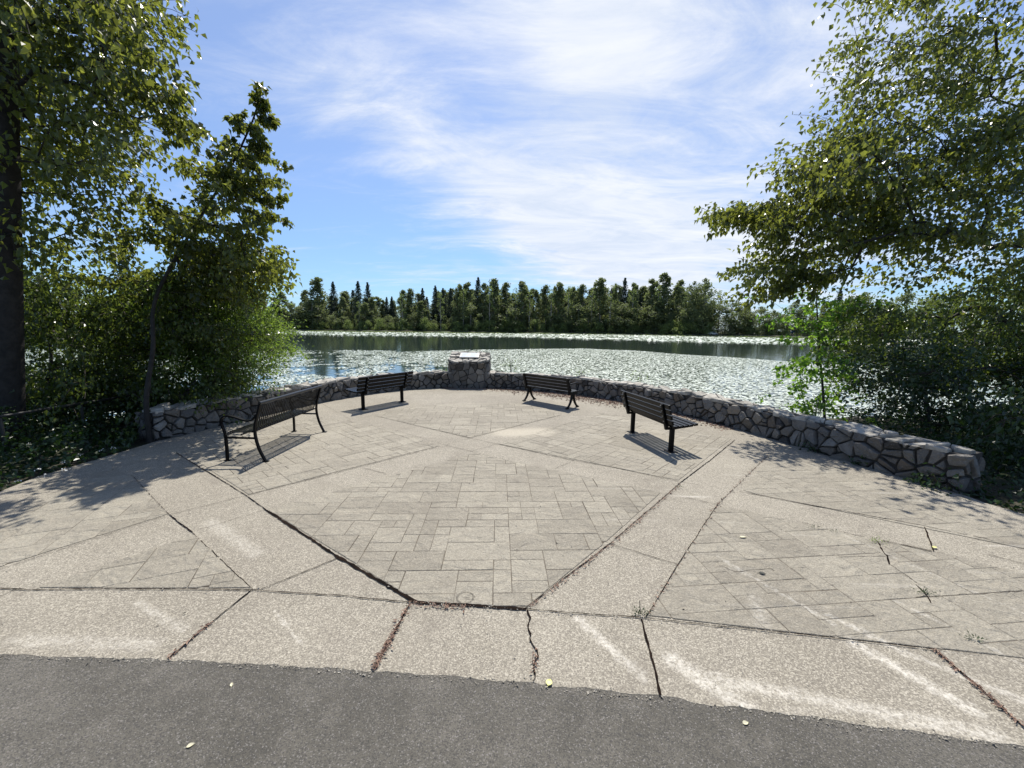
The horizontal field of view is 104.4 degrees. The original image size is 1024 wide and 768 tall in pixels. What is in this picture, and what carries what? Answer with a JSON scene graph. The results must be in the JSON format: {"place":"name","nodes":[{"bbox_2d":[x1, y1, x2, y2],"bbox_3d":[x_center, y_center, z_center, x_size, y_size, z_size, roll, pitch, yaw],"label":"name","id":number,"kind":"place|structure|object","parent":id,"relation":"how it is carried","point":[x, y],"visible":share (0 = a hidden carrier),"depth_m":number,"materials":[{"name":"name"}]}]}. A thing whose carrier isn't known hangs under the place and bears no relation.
{"place":"outdoors","nodes":[
{"label":"outdoors","id":0,"kind":"place"},
{"bbox_2d":[0,388,1023,745],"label":"plaza","id":1,"kind":"structure","parent":0,"point":[400,520],"depth_m":3.25,"materials":[{"name":"concrete"}]},
{"bbox_2d":[219,385,326,461],"bbox_3d":[-3.699,0.548,6.314,0.649,0.858,1.650,1,8,2],"label":"park bench","id":2,"kind":"object","parent":1,"relation":"on","point":[269,420],"visible":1,"depth_m":5.92,"materials":[{"name":"black metal"}]},
{"bbox_2d":[345,371,412,409],"bbox_3d":[-3.157,0.129,9.617,0.572,0.780,1.620,6,9,32],"label":"park bench","id":3,"kind":"object","parent":1,"relation":"on","point":[362,388],"visible":1,"depth_m":9.35,"materials":[{"name":"black metal"}]},
{"bbox_2d":[448,351,490,387],"bbox_3d":[-1.382,-0.437,12.943,1.394,1.222,0.996,1,8,0],"label":"stone pedestal","id":4,"kind":"object","parent":1,"relation":"on","point":[466,369],"visible":0.82,"depth_m":12.53,"materials":[{"name":"grey"}]},
{"bbox_2d":[522,373,579,408],"bbox_3d":[0.961,0.135,10.031,1.500,0.744,0.506,8,11,44],"label":"park bench","id":5,"kind":"object","parent":1,"relation":"on","point":[553,383],"visible":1,"depth_m":9.80,"materials":[{"name":"metal"}]},
{"bbox_2d":[134,370,984,493],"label":"stone wall","id":6,"kind":"structure","parent":1,"relation":"on","point":[889,451],"depth_m":6.95,"materials":[{"name":"stone"}]},
{"bbox_2d":[798,394,838,415],"bbox_3d":[5.221,0.667,6.895,0.730,0.970,0.505,1,8,0],"label":"wall plant","id":7,"kind":"object","parent":6,"relation":"attached to","point":[817,400],"depth_m":6.85,"materials":[{"name":"green plant"}]},
{"bbox_2d":[443,387,735,430],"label":"leaf litter","id":8,"kind":"object","parent":1,"relation":"on","point":[603,399],"visible":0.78,"depth_m":10.89,"materials":[{"name":"plant"}]},
{"bbox_2d":[167,459,1023,725],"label":"fallen needles","id":9,"kind":"object","parent":1,"relation":"on","point":[392,636],"depth_m":2.41,"materials":[{"name":"plant"}]},
{"bbox_2d":[620,390,697,452],"bbox_3d":[2.417,0.593,6.762,0.572,0.780,1.500,-1,8,-13],"label":"park bench","id":10,"kind":"object","parent":1,"relation":"on","point":[652,409],"visible":1,"depth_m":6.40,"materials":[{"name":"black metal"}]},
{"bbox_2d":[902,466,941,488],"bbox_3d":[5.145,1.181,5.014,0.485,0.255,0.356,1,8,0],"label":"weed","id":11,"kind":"object","parent":1,"relation":"on","point":[920,477],"visible":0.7,"depth_m":4.98,"materials":[{"name":"green plant"}]},
{"bbox_2d":[905,459,991,499],"bbox_3d":[5.221,1.128,4.850,0.750,0.377,0.651,-3,9,-24],"label":"weed","id":12,"kind":"object","parent":1,"relation":"on","point":[939,484],"visible":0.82,"depth_m":4.76,"materials":[{"name":"green plant"}]},
{"bbox_2d":[0,654,1023,767],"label":"road","id":13,"kind":"structure","parent":0,"point":[94,713],"depth_m":1.91,"materials":[{"name":"asphalt"}]},
{"bbox_2d":[0,452,1022,751],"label":"grit","id":14,"kind":"object","parent":13,"relation":"on","point":[492,678],"visible":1,"depth_m":2.21,"materials":[{"name":"gravel"}]},
{"bbox_2d":[0,328,1023,513],"bbox_3d":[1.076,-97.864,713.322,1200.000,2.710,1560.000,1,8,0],"label":"ground","id":15,"kind":"structure","parent":0,"point":[996,487],"depth_m":6.19,"materials":[{"name":"plant"}]},
{"bbox_2d":[0,393,138,453],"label":"handrail","id":16,"kind":"object","parent":15,"relation":"on","point":[2,430],"visible":0.4,"depth_m":6.00,"materials":[{"name":"metal"}]},
{"bbox_2d":[0,372,181,490],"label":"undergrowth","id":17,"kind":"object","parent":15,"relation":"on","point":[53,437],"visible":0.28,"depth_m":5.87,"materials":[{"name":"green plant"}]},
{"bbox_2d":[8,248,182,438],"bbox_3d":[-9.621,-0.453,8.015,7.900,4.090,3.799,2,8,10],"label":"leafy shrub","id":18,"kind":"object","parent":15,"relation":"on","point":[45,315],"visible":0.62,"depth_m":6.88,"materials":[{"name":"green plant"}]},
{"bbox_2d":[0,0,217,448],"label":"cottonwood tree","id":19,"kind":"object","parent":15,"relation":"on","point":[26,27],"visible":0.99,"depth_m":5.62,"materials":[{"name":"green plant"}]},
{"bbox_2d":[25,250,288,447],"bbox_3d":[-7.428,-0.683,8.279,3.934,3.822,6.290,-7,11,-42],"label":"leafy shrub","id":20,"kind":"object","parent":15,"relation":"on","point":[194,328],"visible":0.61,"depth_m":7.38,"materials":[{"name":"green plant"}]},
{"bbox_2d":[40,80,301,443],"bbox_3d":[-6.328,-2.137,7.553,5.436,6.013,3.080,2,8,7],"label":"cottonwood tree","id":21,"kind":"object","parent":15,"relation":"on","point":[237,187],"visible":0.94,"depth_m":6.76,"materials":[{"name":"green plant"}]},
{"bbox_2d":[84,269,317,402],"bbox_3d":[-6.345,-1.235,8.841,3.975,3.527,4.755,1,8,0],"label":"willow shrub","id":22,"kind":"object","parent":15,"relation":"on","point":[258,347],"visible":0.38,"depth_m":8.17,"materials":[{"name":"green plant"}]},
{"bbox_2d":[274,292,291,326],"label":"deciduous tree","id":23,"kind":"object","parent":15,"relation":"on","point":[281,295],"visible":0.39,"depth_m":219.47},
{"bbox_2d":[281,301,303,328],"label":"broadleaf tree","id":24,"kind":"object","parent":15,"relation":"on","point":[292,306],"visible":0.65,"depth_m":216.94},
{"bbox_2d":[298,289,312,328],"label":"deciduous tree","id":25,"kind":"object","parent":15,"relation":"on","point":[304,292],"visible":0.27,"depth_m":224.55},
{"bbox_2d":[290,299,329,328],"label":"broadleaf tree","id":26,"kind":"object","parent":15,"relation":"on","point":[310,302],"visible":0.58,"depth_m":217.68,"materials":[{"name":"plant"}]},
{"bbox_2d":[299,308,330,328],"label":"broadleaf tree","id":27,"kind":"object","parent":15,"relation":"on","point":[317,311],"visible":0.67,"depth_m":217.75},
{"bbox_2d":[301,277,330,328],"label":"deciduous tree","id":28,"kind":"object","parent":15,"relation":"on","point":[317,286],"visible":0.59,"depth_m":222.19,"materials":[{"name":"plant"}]},
{"bbox_2d":[324,281,338,327],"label":"conifer tree","id":29,"kind":"object","parent":15,"relation":"on","point":[334,296],"visible":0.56,"depth_m":224.71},
{"bbox_2d":[326,312,344,329],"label":"broadleaf tree","id":30,"kind":"object","parent":15,"relation":"on","point":[334,314],"visible":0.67,"depth_m":213.68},
{"bbox_2d":[335,291,350,316],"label":"deciduous tree","id":31,"kind":"object","parent":15,"relation":"on","point":[345,295],"visible":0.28,"depth_m":227.84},
{"bbox_2d":[337,297,350,328],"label":"deciduous tree","id":32,"kind":"object","parent":15,"relation":"on","point":[341,302],"visible":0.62,"depth_m":217.21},
{"bbox_2d":[349,281,364,326],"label":"conifer tree","id":33,"kind":"object","parent":15,"relation":"on","point":[358,295],"visible":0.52,"depth_m":219.80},
{"bbox_2d":[355,303,371,329],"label":"deciduous tree","id":34,"kind":"object","parent":15,"relation":"on","point":[364,310],"visible":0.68,"depth_m":209.21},
{"bbox_2d":[362,282,378,326],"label":"conifer tree","id":35,"kind":"object","parent":15,"relation":"on","point":[367,292],"visible":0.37,"depth_m":219.77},
{"bbox_2d":[368,297,380,329],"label":"deciduous tree","id":36,"kind":"object","parent":15,"relation":"on","point":[371,304],"visible":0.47,"depth_m":215.35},
{"bbox_2d":[373,317,386,329],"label":"shore shrub","id":37,"kind":"object","parent":15,"relation":"on","point":[380,322],"visible":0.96,"depth_m":207.21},
{"bbox_2d":[382,297,389,328],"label":"conifer tree","id":38,"kind":"object","parent":15,"relation":"on","point":[386,303],"visible":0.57,"depth_m":222.60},
{"bbox_2d":[385,296,397,323],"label":"conifer tree","id":39,"kind":"object","parent":15,"relation":"on","point":[392,312],"visible":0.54,"depth_m":223.37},
{"bbox_2d":[394,318,408,330],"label":"shore shrub","id":40,"kind":"object","parent":15,"relation":"on","point":[403,321],"visible":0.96,"depth_m":209.65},
{"bbox_2d":[396,289,410,329],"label":"deciduous tree","id":41,"kind":"object","parent":15,"relation":"on","point":[403,292],"visible":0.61,"depth_m":218.14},
{"bbox_2d":[403,288,416,329],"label":"deciduous tree","id":42,"kind":"object","parent":15,"relation":"on","point":[409,299],"visible":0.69,"depth_m":218.38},
{"bbox_2d":[405,312,421,330],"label":"broadleaf tree","id":43,"kind":"object","parent":15,"relation":"on","point":[413,316],"visible":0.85,"depth_m":213.06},
{"bbox_2d":[416,301,430,330],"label":"deciduous tree","id":44,"kind":"object","parent":15,"relation":"on","point":[419,310],"visible":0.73,"depth_m":213.16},
{"bbox_2d":[417,317,431,330],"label":"shore shrub","id":45,"kind":"object","parent":15,"relation":"on","point":[426,325],"visible":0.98,"depth_m":209.30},
{"bbox_2d":[428,285,441,330],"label":"conifer tree","id":46,"kind":"object","parent":15,"relation":"on","point":[435,303],"visible":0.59,"depth_m":222.26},
{"bbox_2d":[435,292,444,330],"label":"deciduous tree","id":47,"kind":"object","parent":15,"relation":"on","point":[441,317],"visible":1,"depth_m":211.09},
{"bbox_2d":[435,288,449,330],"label":"conifer tree","id":48,"kind":"object","parent":15,"relation":"on","point":[443,305],"visible":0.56,"depth_m":221.30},
{"bbox_2d":[443,288,455,329],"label":"conifer tree","id":49,"kind":"object","parent":15,"relation":"on","point":[449,308],"visible":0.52,"depth_m":220.50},
{"bbox_2d":[450,284,464,325],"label":"deciduous tree","id":50,"kind":"object","parent":15,"relation":"on","point":[458,288],"visible":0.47,"depth_m":213.37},
{"bbox_2d":[452,303,484,330],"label":"broadleaf tree","id":51,"kind":"object","parent":15,"relation":"on","point":[469,313],"visible":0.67,"depth_m":209.04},
{"bbox_2d":[460,282,477,330],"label":"deciduous tree","id":52,"kind":"object","parent":15,"relation":"on","point":[468,292],"visible":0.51,"depth_m":214.30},
{"bbox_2d":[473,277,482,327],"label":"conifer tree","id":53,"kind":"object","parent":15,"relation":"on","point":[478,287],"visible":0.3,"depth_m":220.72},
{"bbox_2d":[476,306,490,330],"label":"deciduous tree","id":54,"kind":"object","parent":15,"relation":"on","point":[484,309],"visible":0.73,"depth_m":212.56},
{"bbox_2d":[477,282,490,328],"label":"deciduous tree","id":55,"kind":"object","parent":15,"relation":"on","point":[484,286],"visible":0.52,"depth_m":216.52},
{"bbox_2d":[481,319,496,331],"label":"shore shrub","id":56,"kind":"object","parent":15,"relation":"on","point":[486,324],"visible":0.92,"depth_m":209.69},
{"bbox_2d":[485,286,495,319],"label":"deciduous tree","id":57,"kind":"object","parent":15,"relation":"on","point":[487,299],"visible":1,"depth_m":213.25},
{"bbox_2d":[483,278,504,328],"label":"deciduous tree","id":58,"kind":"object","parent":15,"relation":"on","point":[493,283],"visible":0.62,"depth_m":218.66,"materials":[{"name":"plant"}]},
{"bbox_2d":[499,282,512,327],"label":"deciduous tree","id":59,"kind":"object","parent":15,"relation":"on","point":[505,296],"visible":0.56,"depth_m":221.88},
{"bbox_2d":[488,301,526,331],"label":"broadleaf tree","id":60,"kind":"object","parent":15,"relation":"on","point":[508,309],"visible":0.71,"depth_m":214.68,"materials":[{"name":"plant"}]},
{"bbox_2d":[497,316,519,331],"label":"shore shrub","id":61,"kind":"object","parent":15,"relation":"on","point":[508,323],"visible":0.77,"depth_m":214.18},
{"bbox_2d":[507,301,524,330],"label":"deciduous tree","id":62,"kind":"object","parent":15,"relation":"on","point":[519,304],"visible":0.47,"depth_m":220.07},
{"bbox_2d":[513,281,533,330],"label":"deciduous tree","id":63,"kind":"object","parent":15,"relation":"on","point":[523,288],"visible":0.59,"depth_m":224.28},
{"bbox_2d":[524,290,535,329],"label":"deciduous tree","id":64,"kind":"object","parent":15,"relation":"on","point":[529,311],"visible":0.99,"depth_m":220.78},
{"bbox_2d":[530,290,542,330],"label":"deciduous tree","id":65,"kind":"object","parent":15,"relation":"on","point":[536,294],"visible":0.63,"depth_m":225.74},
{"bbox_2d":[536,284,552,329],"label":"deciduous tree","id":66,"kind":"object","parent":15,"relation":"on","point":[545,291],"visible":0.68,"depth_m":224.47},
{"bbox_2d":[544,289,555,329],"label":"deciduous tree","id":67,"kind":"object","parent":15,"relation":"on","point":[552,298],"visible":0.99,"depth_m":219.21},
{"bbox_2d":[547,282,566,331],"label":"deciduous tree","id":68,"kind":"object","parent":15,"relation":"on","point":[559,293],"visible":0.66,"depth_m":222.25,"materials":[{"name":"plant"}]},
{"bbox_2d":[549,307,578,331],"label":"broadleaf tree","id":69,"kind":"object","parent":15,"relation":"on","point":[558,317],"visible":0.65,"depth_m":217.14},
{"bbox_2d":[566,286,578,328],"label":"deciduous tree","id":70,"kind":"object","parent":15,"relation":"on","point":[572,296],"visible":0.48,"depth_m":221.12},
{"bbox_2d":[559,302,597,331],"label":"broadleaf tree","id":71,"kind":"object","parent":15,"relation":"on","point":[581,312],"visible":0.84,"depth_m":213.97,"materials":[{"name":"plant"}]},
{"bbox_2d":[574,283,589,325],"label":"deciduous tree","id":72,"kind":"object","parent":15,"relation":"on","point":[583,287],"visible":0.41,"depth_m":219.57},
{"bbox_2d":[276,330,890,339],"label":"reeds","id":73,"kind":"object","parent":15,"relation":"on","point":[554,333],"visible":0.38,"depth_m":200.23,"materials":[{"name":"plant"}]},
{"bbox_2d":[590,322,604,332],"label":"shore shrub","id":74,"kind":"object","parent":15,"relation":"on","point":[597,327],"visible":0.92,"depth_m":210.67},
{"bbox_2d":[585,277,610,331],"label":"deciduous tree","id":75,"kind":"object","parent":15,"relation":"on","point":[599,301],"visible":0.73,"depth_m":218.77,"materials":[{"name":"plant"}]},
{"bbox_2d":[605,285,616,325],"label":"deciduous tree","id":76,"kind":"object","parent":15,"relation":"on","point":[610,312],"visible":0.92,"depth_m":213.31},
{"bbox_2d":[608,283,619,324],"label":"deciduous tree","id":77,"kind":"object","parent":15,"relation":"on","point":[614,295],"visible":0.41,"depth_m":218.28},
{"bbox_2d":[602,302,635,332],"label":"broadleaf tree","id":78,"kind":"object","parent":15,"relation":"on","point":[617,311],"visible":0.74,"depth_m":210.46,"materials":[{"name":"plant"}]},
{"bbox_2d":[611,278,628,322],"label":"conifer tree","id":79,"kind":"object","parent":15,"relation":"on","point":[624,292],"visible":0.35,"depth_m":222.27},
{"bbox_2d":[623,282,638,323],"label":"deciduous tree","id":80,"kind":"object","parent":15,"relation":"on","point":[636,297],"visible":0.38,"depth_m":214.78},
{"bbox_2d":[614,306,650,332],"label":"broadleaf tree","id":81,"kind":"object","parent":15,"relation":"on","point":[627,326],"visible":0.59,"depth_m":207.79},
{"bbox_2d":[636,286,648,311],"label":"deciduous tree","id":82,"kind":"object","parent":15,"relation":"on","point":[642,289],"visible":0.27,"depth_m":224.17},
{"bbox_2d":[641,278,657,314],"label":"deciduous tree","id":83,"kind":"object","parent":15,"relation":"on","point":[651,291],"visible":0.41,"depth_m":209.39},
{"bbox_2d":[632,304,670,332],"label":"broadleaf tree","id":84,"kind":"object","parent":15,"relation":"on","point":[649,308],"visible":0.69,"depth_m":202.84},
{"bbox_2d":[648,299,665,332],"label":"deciduous tree","id":85,"kind":"object","parent":15,"relation":"on","point":[658,309],"visible":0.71,"depth_m":202.04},
{"bbox_2d":[650,272,673,327],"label":"deciduous tree","id":86,"kind":"object","parent":15,"relation":"on","point":[665,278],"visible":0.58,"depth_m":204.56,"materials":[{"name":"plant"}]},
{"bbox_2d":[657,313,679,333],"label":"broadleaf tree","id":87,"kind":"object","parent":15,"relation":"on","point":[668,317],"visible":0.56,"depth_m":198.61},
{"bbox_2d":[661,319,678,333],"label":"shore shrub","id":88,"kind":"object","parent":15,"relation":"on","point":[673,324],"visible":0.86,"depth_m":194.36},
{"bbox_2d":[668,279,689,330],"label":"deciduous tree","id":89,"kind":"object","parent":15,"relation":"on","point":[678,288],"visible":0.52,"depth_m":199.62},
{"bbox_2d":[672,320,692,334],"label":"shore shrub","id":90,"kind":"object","parent":15,"relation":"on","point":[681,325],"visible":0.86,"depth_m":190.63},
{"bbox_2d":[677,281,707,331],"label":"broadleaf tree","id":91,"kind":"object","parent":15,"relation":"on","point":[689,289],"visible":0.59,"depth_m":188.88,"materials":[{"name":"plant"}]},
{"bbox_2d":[678,301,708,333],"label":"broadleaf tree","id":92,"kind":"object","parent":15,"relation":"on","point":[682,307],"visible":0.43,"depth_m":189.71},
{"bbox_2d":[683,278,724,333],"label":"broadleaf tree","id":93,"kind":"object","parent":15,"relation":"on","point":[706,286],"visible":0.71,"depth_m":185.41,"materials":[{"name":"plant"}]},
{"bbox_2d":[688,303,721,333],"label":"broadleaf tree","id":94,"kind":"object","parent":15,"relation":"on","point":[714,325],"visible":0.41,"depth_m":187.27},
{"bbox_2d":[708,299,760,334],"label":"broadleaf tree","id":95,"kind":"object","parent":15,"relation":"on","point":[723,309],"visible":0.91,"depth_m":180.46,"materials":[{"name":"plant"}]},
{"bbox_2d":[722,306,758,334],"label":"broadleaf tree","id":96,"kind":"object","parent":15,"relation":"on","point":[739,319],"visible":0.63,"depth_m":180.15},
{"bbox_2d":[742,306,777,334],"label":"broadleaf tree","id":97,"kind":"object","parent":15,"relation":"on","point":[762,310],"visible":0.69,"depth_m":175.57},
{"bbox_2d":[757,310,788,334],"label":"broadleaf tree","id":98,"kind":"object","parent":15,"relation":"on","point":[776,315],"visible":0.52,"depth_m":174.47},
{"bbox_2d":[775,302,812,335],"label":"broadleaf tree","id":99,"kind":"object","parent":15,"relation":"on","point":[792,305],"visible":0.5,"depth_m":171.73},
{"bbox_2d":[744,290,927,432],"bbox_3d":[6.834,-0.448,8.479,3.393,3.105,2.214,1,8,0],"label":"maple sapling","id":100,"kind":"object","parent":15,"relation":"on","point":[810,373],"visible":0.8,"depth_m":8.48,"materials":[{"name":"green plant"}]},
{"bbox_2d":[836,292,877,335],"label":"broadleaf tree","id":101,"kind":"object","parent":15,"relation":"on","point":[868,299],"visible":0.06,"depth_m":163.91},
{"bbox_2d":[694,0,1023,327],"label":"cottonwood tree","id":102,"kind":"object","parent":15,"relation":"on","point":[825,198],"visible":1,"depth_m":7.58,"materials":[{"name":"green plant"}]},
{"bbox_2d":[787,270,1023,405],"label":"alder tree","id":103,"kind":"object","parent":15,"relation":"on","point":[884,328],"visible":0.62,"depth_m":7.98,"materials":[{"name":"green plant"}]},
{"bbox_2d":[882,290,937,336],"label":"broadleaf tree","id":104,"kind":"object","parent":15,"relation":"on","point":[910,296],"visible":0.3,"depth_m":161.55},
{"bbox_2d":[825,321,1023,449],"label":"leafy shrub","id":105,"kind":"object","parent":15,"relation":"on","point":[914,373],"visible":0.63,"depth_m":7.20,"materials":[{"name":"green plant"}]},
{"bbox_2d":[837,397,1023,512],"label":"undergrowth","id":106,"kind":"object","parent":15,"relation":"on","point":[933,434],"visible":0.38,"depth_m":6.68,"materials":[{"name":"green plant"}]},
{"bbox_2d":[909,296,953,336],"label":"broadleaf tree","id":107,"kind":"object","parent":15,"relation":"on","point":[942,302],"visible":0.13,"depth_m":166.48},
{"bbox_2d":[933,292,982,334],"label":"broadleaf tree","id":108,"kind":"object","parent":15,"relation":"on","point":[957,317],"visible":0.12,"depth_m":167.65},
{"bbox_2d":[931,374,1023,492],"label":"leafy shrub","id":109,"kind":"object","parent":15,"relation":"on","point":[990,420],"visible":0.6,"depth_m":5.31,"materials":[{"name":"green plant"}]},
{"bbox_2d":[25,332,1017,419],"bbox_3d":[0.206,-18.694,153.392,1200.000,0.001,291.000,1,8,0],"label":"water","id":110,"kind":"structure","parent":0,"point":[332,344],"depth_m":44.15,"materials":[{"name":"grey liquid"}]},
{"bbox_2d":[25,348,1018,424],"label":"lily pads","id":111,"kind":"object","parent":110,"relation":"on","point":[662,362],"visible":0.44,"depth_m":28.91,"materials":[{"name":"plant"}]},
{"bbox_2d":[271,331,993,346],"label":"lily pads","id":112,"kind":"object","parent":110,"relation":"on","point":[696,339],"visible":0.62,"depth_m":142.30,"materials":[{"name":"plant"}]},
{"bbox_2d":[19,0,1023,331],"label":"sky","id":113,"kind":"structure","parent":0,"point":[446,144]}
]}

